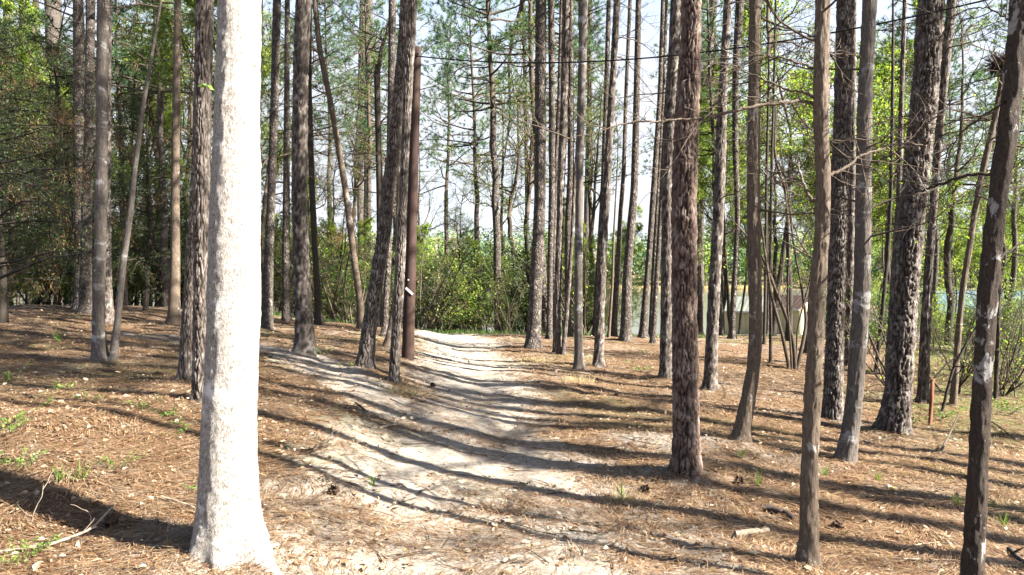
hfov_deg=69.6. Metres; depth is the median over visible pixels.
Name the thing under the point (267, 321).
pine tree
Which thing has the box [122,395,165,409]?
seedling
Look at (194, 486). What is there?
seedling
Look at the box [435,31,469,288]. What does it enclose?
hardwood tree
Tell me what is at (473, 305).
leafy shrub
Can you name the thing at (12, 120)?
evergreen tree
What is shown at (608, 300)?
bare shrub
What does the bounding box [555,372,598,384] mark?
dry grass clump
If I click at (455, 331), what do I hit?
grass
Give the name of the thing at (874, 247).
leafy tree
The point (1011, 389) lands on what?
bare shrub
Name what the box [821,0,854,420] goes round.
pine tree
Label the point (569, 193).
pine tree
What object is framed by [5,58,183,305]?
evergreen tree
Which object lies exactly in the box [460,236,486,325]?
leafy tree
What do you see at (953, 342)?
bare shrub
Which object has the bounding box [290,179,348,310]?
leafy tree
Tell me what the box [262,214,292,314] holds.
leafy tree
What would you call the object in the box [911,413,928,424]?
seedling
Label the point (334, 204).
hardwood tree
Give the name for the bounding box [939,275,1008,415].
leaning branch
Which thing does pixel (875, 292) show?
leafy shrub
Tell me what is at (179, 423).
seedling
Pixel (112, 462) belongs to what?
seedling
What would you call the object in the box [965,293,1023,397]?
bare shrub
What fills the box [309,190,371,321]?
evergreen tree
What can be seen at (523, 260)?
leafy tree
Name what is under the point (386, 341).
hardwood tree
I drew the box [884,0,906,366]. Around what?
pine tree
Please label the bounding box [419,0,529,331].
pine tree
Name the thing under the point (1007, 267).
leafy tree
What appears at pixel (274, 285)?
leafy shrub
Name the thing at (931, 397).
metal post
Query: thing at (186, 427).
seedling
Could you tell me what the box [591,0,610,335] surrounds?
pine tree
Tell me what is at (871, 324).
leafy shrub
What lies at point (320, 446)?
fallen branch
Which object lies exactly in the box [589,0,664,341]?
pine tree
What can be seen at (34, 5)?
hardwood tree
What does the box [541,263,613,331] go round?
leafy shrub
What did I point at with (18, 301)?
hardwood tree
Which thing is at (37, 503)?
sapling sprout
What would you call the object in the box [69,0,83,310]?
pine tree
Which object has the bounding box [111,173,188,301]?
leafy shrub
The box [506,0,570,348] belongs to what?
pine tree
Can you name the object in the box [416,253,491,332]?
leafy shrub
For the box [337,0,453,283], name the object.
pine tree
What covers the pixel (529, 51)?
pine tree
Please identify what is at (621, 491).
grass tuft
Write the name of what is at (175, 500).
fallen branch
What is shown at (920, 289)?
leafy shrub
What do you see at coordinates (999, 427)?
fallen branch
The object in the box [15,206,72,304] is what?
leafy shrub
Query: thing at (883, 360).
bare shrub
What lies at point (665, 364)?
pine tree
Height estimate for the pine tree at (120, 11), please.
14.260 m
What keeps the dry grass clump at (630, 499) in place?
on the ground at (386, 484)
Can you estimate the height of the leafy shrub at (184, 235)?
4.925 m
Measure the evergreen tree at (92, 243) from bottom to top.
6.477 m
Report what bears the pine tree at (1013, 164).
on the ground at (386, 484)
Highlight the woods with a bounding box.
[14,226,1023,286]
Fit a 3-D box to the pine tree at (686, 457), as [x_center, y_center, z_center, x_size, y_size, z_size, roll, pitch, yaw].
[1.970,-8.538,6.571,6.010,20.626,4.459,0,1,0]
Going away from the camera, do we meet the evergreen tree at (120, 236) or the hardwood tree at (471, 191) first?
the evergreen tree at (120, 236)
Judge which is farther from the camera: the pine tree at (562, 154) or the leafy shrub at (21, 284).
the leafy shrub at (21, 284)
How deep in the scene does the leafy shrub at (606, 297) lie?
31.09 m
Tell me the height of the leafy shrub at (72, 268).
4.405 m
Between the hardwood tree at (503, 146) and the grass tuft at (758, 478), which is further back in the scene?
the hardwood tree at (503, 146)
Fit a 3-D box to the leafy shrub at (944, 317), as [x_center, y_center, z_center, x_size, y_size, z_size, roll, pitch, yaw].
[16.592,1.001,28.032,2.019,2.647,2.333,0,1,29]
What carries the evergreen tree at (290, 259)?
on the ground at (386, 484)
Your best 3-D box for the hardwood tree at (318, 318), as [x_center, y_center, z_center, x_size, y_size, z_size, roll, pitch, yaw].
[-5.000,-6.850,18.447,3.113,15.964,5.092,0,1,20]
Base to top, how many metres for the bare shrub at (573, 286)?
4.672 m
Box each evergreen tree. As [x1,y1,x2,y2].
[0,0,144,301]
[0,17,110,323]
[0,27,188,302]
[0,34,135,304]
[0,57,141,304]
[0,124,67,289]
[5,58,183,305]
[23,152,140,297]
[92,89,190,311]
[113,143,191,285]
[113,185,154,304]
[120,101,279,302]
[273,198,313,307]
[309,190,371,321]
[348,212,438,319]
[417,206,492,330]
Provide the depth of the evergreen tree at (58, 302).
25.16 m
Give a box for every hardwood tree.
[0,0,145,304]
[1,0,116,218]
[3,0,118,304]
[3,47,68,301]
[14,0,261,361]
[20,0,211,278]
[27,87,94,304]
[34,32,133,185]
[94,0,194,306]
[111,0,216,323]
[112,0,215,212]
[116,6,283,180]
[135,106,190,303]
[181,9,320,167]
[188,0,281,574]
[261,0,347,276]
[261,59,351,227]
[261,94,346,212]
[262,0,378,328]
[288,0,348,324]
[290,131,375,319]
[306,0,467,326]
[312,21,386,257]
[318,48,446,322]
[362,123,463,322]
[381,132,401,347]
[422,165,492,329]
[431,77,547,326]
[435,0,596,229]
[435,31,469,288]
[443,14,589,333]
[479,0,574,302]
[483,85,600,328]
[495,0,975,570]
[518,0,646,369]
[547,50,640,319]
[595,80,632,336]
[675,0,898,442]
[697,138,762,333]
[702,30,831,340]
[703,92,814,294]
[711,0,834,343]
[711,0,988,463]
[712,0,835,362]
[762,19,881,208]
[777,50,927,196]
[787,0,978,371]
[849,0,1023,574]
[875,26,985,302]
[878,157,948,239]
[888,21,1023,405]
[895,0,1023,345]
[918,142,1023,399]
[957,124,1023,322]
[959,78,1023,294]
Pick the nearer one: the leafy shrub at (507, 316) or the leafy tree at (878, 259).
the leafy shrub at (507, 316)
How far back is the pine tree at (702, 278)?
43.32 m
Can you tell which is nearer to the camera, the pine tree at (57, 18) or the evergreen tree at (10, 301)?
the evergreen tree at (10, 301)
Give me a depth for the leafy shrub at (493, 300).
37.35 m
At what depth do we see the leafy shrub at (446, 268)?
30.07 m
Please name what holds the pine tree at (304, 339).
on the ground at (386, 484)
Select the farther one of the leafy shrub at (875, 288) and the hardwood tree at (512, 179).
the leafy shrub at (875, 288)
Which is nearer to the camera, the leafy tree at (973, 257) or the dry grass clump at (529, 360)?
the dry grass clump at (529, 360)
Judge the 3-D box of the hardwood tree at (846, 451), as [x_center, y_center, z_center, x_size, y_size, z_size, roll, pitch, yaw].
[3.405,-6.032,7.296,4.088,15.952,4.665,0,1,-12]
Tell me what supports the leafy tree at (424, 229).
on the ground at (386, 484)
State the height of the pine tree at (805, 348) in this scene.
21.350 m
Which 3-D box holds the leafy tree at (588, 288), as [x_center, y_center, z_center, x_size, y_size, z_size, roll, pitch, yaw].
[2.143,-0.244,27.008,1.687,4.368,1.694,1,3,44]
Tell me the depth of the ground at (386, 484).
6.56 m
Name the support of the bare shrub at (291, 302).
on the ground at (386, 484)
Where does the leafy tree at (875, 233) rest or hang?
on the ground at (386, 484)
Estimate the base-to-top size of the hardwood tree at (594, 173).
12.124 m
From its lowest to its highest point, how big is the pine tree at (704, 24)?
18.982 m
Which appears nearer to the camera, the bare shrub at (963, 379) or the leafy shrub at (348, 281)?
the bare shrub at (963, 379)
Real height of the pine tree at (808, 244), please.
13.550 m
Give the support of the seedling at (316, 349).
on the ground at (386, 484)
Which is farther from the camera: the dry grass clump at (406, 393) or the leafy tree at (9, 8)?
the leafy tree at (9, 8)
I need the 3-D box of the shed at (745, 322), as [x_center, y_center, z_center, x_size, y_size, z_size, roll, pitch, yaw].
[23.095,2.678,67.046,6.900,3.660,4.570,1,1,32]
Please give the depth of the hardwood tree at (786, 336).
20.53 m
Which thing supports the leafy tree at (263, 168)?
on the ground at (386, 484)
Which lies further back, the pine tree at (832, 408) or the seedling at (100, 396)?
the pine tree at (832, 408)
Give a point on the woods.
(641, 256)
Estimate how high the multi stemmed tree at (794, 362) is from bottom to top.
5.683 m
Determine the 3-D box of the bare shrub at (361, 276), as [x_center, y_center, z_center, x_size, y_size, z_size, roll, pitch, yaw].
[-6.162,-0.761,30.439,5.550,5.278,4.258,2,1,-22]
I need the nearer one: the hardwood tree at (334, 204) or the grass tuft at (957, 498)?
the grass tuft at (957, 498)
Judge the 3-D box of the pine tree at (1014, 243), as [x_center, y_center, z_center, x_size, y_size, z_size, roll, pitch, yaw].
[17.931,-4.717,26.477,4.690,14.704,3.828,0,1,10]
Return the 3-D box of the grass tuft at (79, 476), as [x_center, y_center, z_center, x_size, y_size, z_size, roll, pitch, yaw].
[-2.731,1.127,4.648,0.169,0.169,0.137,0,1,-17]
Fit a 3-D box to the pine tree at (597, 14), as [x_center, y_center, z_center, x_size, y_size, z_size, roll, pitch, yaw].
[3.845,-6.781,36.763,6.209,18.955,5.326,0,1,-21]
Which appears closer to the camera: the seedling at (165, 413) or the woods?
the seedling at (165, 413)
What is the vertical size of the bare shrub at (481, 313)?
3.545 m
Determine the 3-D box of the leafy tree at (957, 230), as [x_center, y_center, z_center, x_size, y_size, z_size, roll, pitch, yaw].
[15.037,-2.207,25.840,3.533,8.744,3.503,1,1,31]
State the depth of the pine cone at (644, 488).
5.83 m
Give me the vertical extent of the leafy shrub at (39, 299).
5.579 m
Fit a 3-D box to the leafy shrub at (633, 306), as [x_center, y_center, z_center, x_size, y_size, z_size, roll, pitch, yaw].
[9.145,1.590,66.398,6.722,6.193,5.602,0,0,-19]
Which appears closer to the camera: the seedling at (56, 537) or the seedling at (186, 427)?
the seedling at (56, 537)
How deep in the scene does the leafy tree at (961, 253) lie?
35.84 m
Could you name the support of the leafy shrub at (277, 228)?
on the ground at (386, 484)
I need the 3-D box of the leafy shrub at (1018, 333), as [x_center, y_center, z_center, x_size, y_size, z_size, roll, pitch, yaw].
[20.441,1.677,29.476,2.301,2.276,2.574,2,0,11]
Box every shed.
[724,296,763,334]
[777,295,825,334]
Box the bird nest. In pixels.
[981,49,1004,78]
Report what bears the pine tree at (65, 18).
on the ground at (386, 484)
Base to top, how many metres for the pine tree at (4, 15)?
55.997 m
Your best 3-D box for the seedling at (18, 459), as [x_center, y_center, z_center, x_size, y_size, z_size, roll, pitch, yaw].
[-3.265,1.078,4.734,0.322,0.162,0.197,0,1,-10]
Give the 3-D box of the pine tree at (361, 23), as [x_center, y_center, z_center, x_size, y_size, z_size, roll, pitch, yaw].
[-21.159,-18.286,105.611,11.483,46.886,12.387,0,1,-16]
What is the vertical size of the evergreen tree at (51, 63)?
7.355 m
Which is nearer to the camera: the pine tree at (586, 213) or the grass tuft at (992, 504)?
the grass tuft at (992, 504)
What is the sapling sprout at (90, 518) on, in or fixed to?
on the ground at (386, 484)
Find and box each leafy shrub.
[1,188,70,304]
[2,162,115,304]
[5,212,62,304]
[14,210,139,303]
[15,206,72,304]
[27,285,72,304]
[35,205,154,303]
[53,279,72,304]
[67,206,154,304]
[92,184,189,305]
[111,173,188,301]
[128,184,265,301]
[131,223,187,307]
[261,213,291,275]
[264,202,291,279]
[273,244,312,315]
[273,260,290,309]
[281,222,371,319]
[310,235,394,323]
[313,257,393,322]
[415,244,490,332]
[415,252,493,332]
[415,291,426,329]
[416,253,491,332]
[436,249,512,332]
[445,256,493,329]
[464,256,523,332]
[465,218,589,331]
[469,283,521,333]
[498,281,563,334]
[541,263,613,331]
[561,279,586,328]
[562,273,609,332]
[572,269,620,329]
[586,273,650,333]
[824,278,917,353]
[870,275,880,304]
[870,278,886,305]
[873,291,922,333]
[919,281,944,290]
[919,284,946,328]
[921,283,975,344]
[949,287,1023,358]
[963,268,1023,347]
[1000,281,1023,355]
[1007,302,1023,351]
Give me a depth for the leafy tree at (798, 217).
38.90 m
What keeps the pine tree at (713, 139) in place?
on the ground at (386, 484)
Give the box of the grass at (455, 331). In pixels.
[273,310,1023,386]
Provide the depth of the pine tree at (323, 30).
31.09 m
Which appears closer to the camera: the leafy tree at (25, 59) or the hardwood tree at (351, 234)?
the hardwood tree at (351, 234)
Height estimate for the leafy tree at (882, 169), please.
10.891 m
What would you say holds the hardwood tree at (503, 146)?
on the ground at (386, 484)
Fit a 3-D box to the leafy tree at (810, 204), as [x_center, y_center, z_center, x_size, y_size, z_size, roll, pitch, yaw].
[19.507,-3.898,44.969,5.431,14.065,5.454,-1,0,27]
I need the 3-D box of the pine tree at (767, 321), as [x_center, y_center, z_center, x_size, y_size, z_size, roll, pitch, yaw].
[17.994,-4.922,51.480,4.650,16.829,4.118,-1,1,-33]
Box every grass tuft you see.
[50,462,70,480]
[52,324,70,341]
[63,459,92,479]
[367,471,376,485]
[614,481,632,495]
[736,445,745,457]
[750,471,762,485]
[819,462,830,475]
[948,491,963,504]
[989,495,998,510]
[991,513,1011,525]
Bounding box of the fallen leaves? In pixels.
[0,304,1023,574]
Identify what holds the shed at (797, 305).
on the ground at (386, 484)
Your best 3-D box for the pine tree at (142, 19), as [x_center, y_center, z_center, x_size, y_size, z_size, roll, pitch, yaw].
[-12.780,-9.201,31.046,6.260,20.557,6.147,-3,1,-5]
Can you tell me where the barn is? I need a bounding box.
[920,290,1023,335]
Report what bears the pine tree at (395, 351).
on the ground at (386, 484)
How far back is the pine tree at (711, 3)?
89.85 m
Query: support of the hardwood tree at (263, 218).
on the ground at (386, 484)
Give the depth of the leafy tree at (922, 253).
41.32 m
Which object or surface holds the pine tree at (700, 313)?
on the ground at (386, 484)
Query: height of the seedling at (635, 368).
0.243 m
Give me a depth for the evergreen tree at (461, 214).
30.20 m
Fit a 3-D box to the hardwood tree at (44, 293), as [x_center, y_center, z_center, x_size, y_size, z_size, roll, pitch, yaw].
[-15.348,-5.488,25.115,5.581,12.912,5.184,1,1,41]
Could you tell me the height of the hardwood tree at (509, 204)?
15.956 m
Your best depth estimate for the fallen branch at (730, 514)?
5.46 m
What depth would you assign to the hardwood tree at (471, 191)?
39.79 m
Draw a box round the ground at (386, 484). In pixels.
[0,262,1023,574]
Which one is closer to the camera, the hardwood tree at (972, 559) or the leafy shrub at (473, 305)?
the hardwood tree at (972, 559)
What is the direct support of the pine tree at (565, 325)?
on the ground at (386, 484)
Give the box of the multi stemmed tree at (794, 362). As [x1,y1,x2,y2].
[698,82,826,369]
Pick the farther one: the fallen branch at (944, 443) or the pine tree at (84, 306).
the pine tree at (84, 306)
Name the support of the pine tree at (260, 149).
on the ground at (386, 484)
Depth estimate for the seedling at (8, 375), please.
8.12 m
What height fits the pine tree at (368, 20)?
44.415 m
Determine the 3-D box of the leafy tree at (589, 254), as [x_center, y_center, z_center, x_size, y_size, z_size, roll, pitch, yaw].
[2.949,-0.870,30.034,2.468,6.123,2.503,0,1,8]
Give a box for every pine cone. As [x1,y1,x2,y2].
[103,512,119,527]
[326,485,339,494]
[638,484,649,493]
[734,476,743,485]
[830,520,843,530]
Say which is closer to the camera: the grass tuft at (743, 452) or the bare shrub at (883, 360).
the grass tuft at (743, 452)
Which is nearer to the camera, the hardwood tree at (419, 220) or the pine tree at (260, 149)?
the pine tree at (260, 149)
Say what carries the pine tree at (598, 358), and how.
on the ground at (386, 484)
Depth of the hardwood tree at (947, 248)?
25.18 m
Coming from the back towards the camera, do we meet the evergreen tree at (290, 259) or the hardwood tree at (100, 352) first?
the evergreen tree at (290, 259)
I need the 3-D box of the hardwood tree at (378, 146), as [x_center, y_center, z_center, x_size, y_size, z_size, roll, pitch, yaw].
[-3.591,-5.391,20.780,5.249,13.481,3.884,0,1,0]
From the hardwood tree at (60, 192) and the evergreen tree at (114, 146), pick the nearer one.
the evergreen tree at (114, 146)
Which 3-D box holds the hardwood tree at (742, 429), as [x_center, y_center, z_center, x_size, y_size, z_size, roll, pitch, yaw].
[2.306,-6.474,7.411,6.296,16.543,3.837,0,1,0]
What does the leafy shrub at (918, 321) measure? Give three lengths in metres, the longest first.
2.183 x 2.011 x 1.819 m
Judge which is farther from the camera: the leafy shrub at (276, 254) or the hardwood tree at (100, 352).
the leafy shrub at (276, 254)
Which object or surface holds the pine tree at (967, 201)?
on the ground at (386, 484)
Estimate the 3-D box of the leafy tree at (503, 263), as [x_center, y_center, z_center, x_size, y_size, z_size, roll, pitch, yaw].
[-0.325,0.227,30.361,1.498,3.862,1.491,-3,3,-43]
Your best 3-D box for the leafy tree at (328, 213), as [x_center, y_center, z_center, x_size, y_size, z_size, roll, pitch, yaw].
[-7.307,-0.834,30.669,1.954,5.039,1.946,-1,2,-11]
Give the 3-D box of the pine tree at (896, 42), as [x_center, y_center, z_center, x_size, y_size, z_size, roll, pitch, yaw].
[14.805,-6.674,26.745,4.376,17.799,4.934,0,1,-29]
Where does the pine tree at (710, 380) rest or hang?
on the ground at (386, 484)
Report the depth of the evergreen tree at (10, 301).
24.08 m
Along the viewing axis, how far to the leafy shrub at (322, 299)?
26.68 m
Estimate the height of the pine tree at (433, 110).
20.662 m
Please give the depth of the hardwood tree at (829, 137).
37.12 m
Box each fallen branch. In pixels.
[48,536,93,560]
[160,495,194,507]
[301,426,340,451]
[379,414,400,428]
[706,508,763,525]
[903,558,957,561]
[907,531,954,547]
[939,414,958,453]
[991,421,1007,434]
[1006,546,1023,563]
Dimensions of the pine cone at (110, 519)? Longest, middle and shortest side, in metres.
0.089 x 0.089 x 0.089 m
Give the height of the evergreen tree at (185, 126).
7.924 m
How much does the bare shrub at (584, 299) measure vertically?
5.427 m
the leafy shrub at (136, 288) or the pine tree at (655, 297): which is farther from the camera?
the leafy shrub at (136, 288)
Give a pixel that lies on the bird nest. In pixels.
(992, 64)
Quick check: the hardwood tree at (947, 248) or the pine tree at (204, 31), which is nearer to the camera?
the pine tree at (204, 31)
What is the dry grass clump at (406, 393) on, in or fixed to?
on the ground at (386, 484)
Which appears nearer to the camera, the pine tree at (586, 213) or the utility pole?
the utility pole
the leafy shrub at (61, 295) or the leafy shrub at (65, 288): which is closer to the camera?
the leafy shrub at (65, 288)
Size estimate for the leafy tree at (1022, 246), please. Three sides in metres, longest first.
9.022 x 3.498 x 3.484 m
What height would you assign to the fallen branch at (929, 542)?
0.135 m
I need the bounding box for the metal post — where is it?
[928,378,934,424]
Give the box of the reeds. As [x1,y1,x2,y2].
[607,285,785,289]
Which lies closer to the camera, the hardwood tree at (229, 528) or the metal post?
the hardwood tree at (229, 528)
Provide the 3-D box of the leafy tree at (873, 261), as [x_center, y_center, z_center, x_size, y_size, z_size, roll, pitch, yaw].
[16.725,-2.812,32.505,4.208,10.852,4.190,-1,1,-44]
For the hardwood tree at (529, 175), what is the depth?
25.72 m
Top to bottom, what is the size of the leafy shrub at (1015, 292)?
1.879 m
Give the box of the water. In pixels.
[13,289,1023,334]
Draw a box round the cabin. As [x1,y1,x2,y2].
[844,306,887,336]
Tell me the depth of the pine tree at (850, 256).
14.96 m
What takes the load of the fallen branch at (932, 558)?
on the ground at (386, 484)
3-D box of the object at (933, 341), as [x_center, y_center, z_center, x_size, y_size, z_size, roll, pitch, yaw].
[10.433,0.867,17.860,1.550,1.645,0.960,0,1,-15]
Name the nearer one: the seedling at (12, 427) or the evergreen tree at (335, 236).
the seedling at (12, 427)
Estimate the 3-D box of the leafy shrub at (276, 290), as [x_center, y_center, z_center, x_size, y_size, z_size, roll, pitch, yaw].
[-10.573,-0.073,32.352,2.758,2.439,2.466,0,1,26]
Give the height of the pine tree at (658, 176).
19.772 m
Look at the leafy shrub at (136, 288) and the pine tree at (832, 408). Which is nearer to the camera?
the pine tree at (832, 408)
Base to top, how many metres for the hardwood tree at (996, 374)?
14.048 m
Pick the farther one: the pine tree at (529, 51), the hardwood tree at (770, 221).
the pine tree at (529, 51)
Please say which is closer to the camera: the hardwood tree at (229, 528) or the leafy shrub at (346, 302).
the hardwood tree at (229, 528)
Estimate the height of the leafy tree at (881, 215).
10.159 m
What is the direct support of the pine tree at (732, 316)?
on the ground at (386, 484)
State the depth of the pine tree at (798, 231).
51.79 m
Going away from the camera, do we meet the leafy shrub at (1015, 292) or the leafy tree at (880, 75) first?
the leafy shrub at (1015, 292)
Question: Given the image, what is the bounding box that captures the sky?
[0,0,1023,261]
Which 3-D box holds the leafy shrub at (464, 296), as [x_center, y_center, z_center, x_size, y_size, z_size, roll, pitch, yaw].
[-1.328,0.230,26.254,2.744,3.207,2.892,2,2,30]
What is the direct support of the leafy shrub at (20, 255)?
on the ground at (386, 484)
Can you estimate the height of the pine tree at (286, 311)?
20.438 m
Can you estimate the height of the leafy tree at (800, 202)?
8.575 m
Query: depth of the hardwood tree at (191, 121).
27.92 m
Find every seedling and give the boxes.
[0,359,32,379]
[0,396,53,425]
[0,417,31,434]
[0,444,57,469]
[0,451,35,465]
[0,536,50,566]
[3,531,61,556]
[53,381,76,391]
[74,391,101,399]
[86,450,147,470]
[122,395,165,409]
[145,403,177,417]
[160,426,187,435]
[166,412,190,424]
[182,483,197,489]
[313,342,339,355]
[625,359,650,370]
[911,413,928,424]
[933,406,963,417]
[992,395,1023,414]
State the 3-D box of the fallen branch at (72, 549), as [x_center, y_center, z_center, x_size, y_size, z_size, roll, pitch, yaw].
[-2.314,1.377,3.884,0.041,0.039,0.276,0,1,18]
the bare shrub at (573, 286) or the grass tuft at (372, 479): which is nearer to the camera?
the grass tuft at (372, 479)
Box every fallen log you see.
[734,527,769,536]
[765,504,794,519]
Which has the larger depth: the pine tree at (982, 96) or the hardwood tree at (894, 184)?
the pine tree at (982, 96)
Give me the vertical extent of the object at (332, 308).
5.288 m
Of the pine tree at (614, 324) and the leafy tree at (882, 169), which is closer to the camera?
the pine tree at (614, 324)
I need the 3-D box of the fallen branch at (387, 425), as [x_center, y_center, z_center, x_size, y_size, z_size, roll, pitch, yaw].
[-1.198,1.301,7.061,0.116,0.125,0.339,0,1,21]
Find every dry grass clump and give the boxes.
[377,380,430,397]
[514,355,546,361]
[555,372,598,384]
[598,488,658,505]
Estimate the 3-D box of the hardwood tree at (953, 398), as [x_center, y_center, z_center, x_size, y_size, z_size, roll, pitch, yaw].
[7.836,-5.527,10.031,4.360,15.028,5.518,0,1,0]
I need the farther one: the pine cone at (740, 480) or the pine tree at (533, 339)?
the pine tree at (533, 339)
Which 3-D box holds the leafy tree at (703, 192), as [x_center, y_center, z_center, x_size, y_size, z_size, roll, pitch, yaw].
[7.853,-3.473,28.727,4.583,11.212,4.524,0,1,15]
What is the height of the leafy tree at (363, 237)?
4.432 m
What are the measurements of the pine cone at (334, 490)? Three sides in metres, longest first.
0.091 x 0.086 x 0.084 m
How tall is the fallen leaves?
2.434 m
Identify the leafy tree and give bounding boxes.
[0,0,52,172]
[0,25,72,302]
[52,85,156,218]
[93,45,190,280]
[94,0,193,305]
[112,0,294,181]
[185,31,291,193]
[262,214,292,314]
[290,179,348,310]
[320,208,358,311]
[357,216,394,283]
[416,221,454,328]
[434,241,473,328]
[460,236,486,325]
[486,246,517,327]
[517,250,530,286]
[562,222,593,324]
[563,197,611,277]
[607,205,646,298]
[652,59,776,327]
[697,69,777,325]
[725,155,782,333]
[726,0,889,335]
[726,163,785,286]
[778,64,896,219]
[780,135,885,333]
[781,164,815,285]
[790,124,873,254]
[800,0,948,249]
[805,104,895,331]
[813,231,881,256]
[856,113,939,276]
[871,111,925,271]
[871,179,925,336]
[872,131,968,256]
[878,222,959,291]
[883,117,986,254]
[923,192,981,328]
[939,176,1022,278]
[972,193,1023,286]
[977,184,1023,285]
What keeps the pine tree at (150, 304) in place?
on the ground at (386, 484)
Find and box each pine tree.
[0,1,72,106]
[0,8,44,218]
[0,81,30,303]
[2,0,71,303]
[7,0,95,304]
[14,0,151,90]
[25,42,72,303]
[57,0,183,305]
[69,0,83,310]
[69,0,215,307]
[75,0,94,313]
[84,6,216,204]
[105,0,113,323]
[111,1,183,306]
[125,0,271,183]
[143,6,263,134]
[175,52,194,380]
[189,0,213,403]
[211,69,282,189]
[260,0,262,317]
[260,0,335,329]
[261,0,373,318]
[261,20,291,199]
[277,0,315,320]
[290,0,384,317]
[291,0,321,355]
[316,0,426,280]
[326,0,387,279]
[328,0,415,302]
[337,0,395,336]
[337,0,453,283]
[354,0,407,368]
[386,0,416,383]
[419,0,488,329]
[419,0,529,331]
[431,0,576,332]
[433,0,600,334]
[498,0,631,331]
[504,0,561,338]
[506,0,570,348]
[512,0,609,353]
[523,0,648,273]
[553,0,561,315]
[554,0,618,293]
[560,0,612,354]
[565,0,573,336]
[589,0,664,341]
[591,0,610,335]
[591,0,641,336]
[592,0,667,367]
[594,0,716,378]
[637,0,715,338]
[639,0,770,334]
[639,6,743,331]
[648,0,667,336]
[649,4,670,342]
[649,13,732,191]
[658,0,787,335]
[668,0,703,478]
[700,0,748,323]
[700,0,770,338]
[700,0,789,390]
[744,100,805,334]
[781,132,830,236]
[792,209,814,263]
[802,49,829,354]
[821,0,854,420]
[844,0,856,365]
[872,0,1007,436]
[872,24,940,211]
[873,0,999,341]
[878,5,991,343]
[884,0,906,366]
[915,0,1008,403]
[931,7,993,341]
[942,0,1023,350]
[956,62,1019,245]
[976,89,1023,227]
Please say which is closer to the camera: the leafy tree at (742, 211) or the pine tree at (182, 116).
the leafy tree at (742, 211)
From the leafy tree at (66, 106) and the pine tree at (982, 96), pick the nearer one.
the leafy tree at (66, 106)
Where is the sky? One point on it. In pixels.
(644, 181)
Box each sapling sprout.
[17,468,54,525]
[70,504,90,535]
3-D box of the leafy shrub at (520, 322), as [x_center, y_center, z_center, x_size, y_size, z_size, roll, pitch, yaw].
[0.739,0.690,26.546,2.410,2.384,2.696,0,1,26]
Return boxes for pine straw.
[0,312,1023,574]
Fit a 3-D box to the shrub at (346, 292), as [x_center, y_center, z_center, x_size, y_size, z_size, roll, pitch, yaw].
[-4.946,-0.886,25.470,4.694,4.928,2.956,0,1,6]
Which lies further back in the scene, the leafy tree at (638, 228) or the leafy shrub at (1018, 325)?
the leafy tree at (638, 228)
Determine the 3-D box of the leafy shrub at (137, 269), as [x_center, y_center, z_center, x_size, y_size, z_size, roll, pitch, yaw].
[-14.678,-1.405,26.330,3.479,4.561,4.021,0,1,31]
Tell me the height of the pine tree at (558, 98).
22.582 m
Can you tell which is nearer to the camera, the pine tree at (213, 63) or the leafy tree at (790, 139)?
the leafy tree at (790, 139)
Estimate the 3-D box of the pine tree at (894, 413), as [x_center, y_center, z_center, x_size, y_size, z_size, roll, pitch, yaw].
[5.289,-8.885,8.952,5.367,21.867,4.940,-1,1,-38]
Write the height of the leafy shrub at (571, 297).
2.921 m
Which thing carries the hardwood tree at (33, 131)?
on the ground at (386, 484)
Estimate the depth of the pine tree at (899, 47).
42.66 m
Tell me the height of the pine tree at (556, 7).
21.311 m
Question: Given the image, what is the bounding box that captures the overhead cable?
[416,0,987,62]
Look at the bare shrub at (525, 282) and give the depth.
27.30 m
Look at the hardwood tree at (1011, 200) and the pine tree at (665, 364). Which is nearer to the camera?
the pine tree at (665, 364)
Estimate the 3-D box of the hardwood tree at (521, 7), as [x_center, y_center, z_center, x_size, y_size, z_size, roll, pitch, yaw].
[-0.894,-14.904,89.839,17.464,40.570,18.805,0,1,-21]
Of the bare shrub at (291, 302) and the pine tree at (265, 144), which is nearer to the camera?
the bare shrub at (291, 302)
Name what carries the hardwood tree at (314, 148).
on the ground at (386, 484)
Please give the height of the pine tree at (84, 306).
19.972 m
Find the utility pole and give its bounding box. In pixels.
[402,46,420,360]
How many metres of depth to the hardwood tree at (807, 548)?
4.42 m
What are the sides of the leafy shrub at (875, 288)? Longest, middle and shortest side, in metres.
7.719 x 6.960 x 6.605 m
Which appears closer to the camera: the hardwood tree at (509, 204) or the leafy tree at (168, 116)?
the leafy tree at (168, 116)
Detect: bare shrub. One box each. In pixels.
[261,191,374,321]
[273,202,339,312]
[273,280,313,314]
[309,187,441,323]
[309,227,435,318]
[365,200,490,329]
[371,233,431,329]
[442,253,510,331]
[442,273,479,331]
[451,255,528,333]
[484,249,582,332]
[506,183,633,334]
[545,233,592,330]
[588,264,632,332]
[844,274,1003,402]
[868,253,1023,393]
[915,290,1000,376]
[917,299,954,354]
[931,302,1023,395]
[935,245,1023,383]
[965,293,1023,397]
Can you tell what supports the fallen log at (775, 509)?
on the ground at (386, 484)
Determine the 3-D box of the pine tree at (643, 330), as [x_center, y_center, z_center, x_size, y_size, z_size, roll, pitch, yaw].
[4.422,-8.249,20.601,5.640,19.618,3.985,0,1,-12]
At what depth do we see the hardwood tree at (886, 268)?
14.44 m

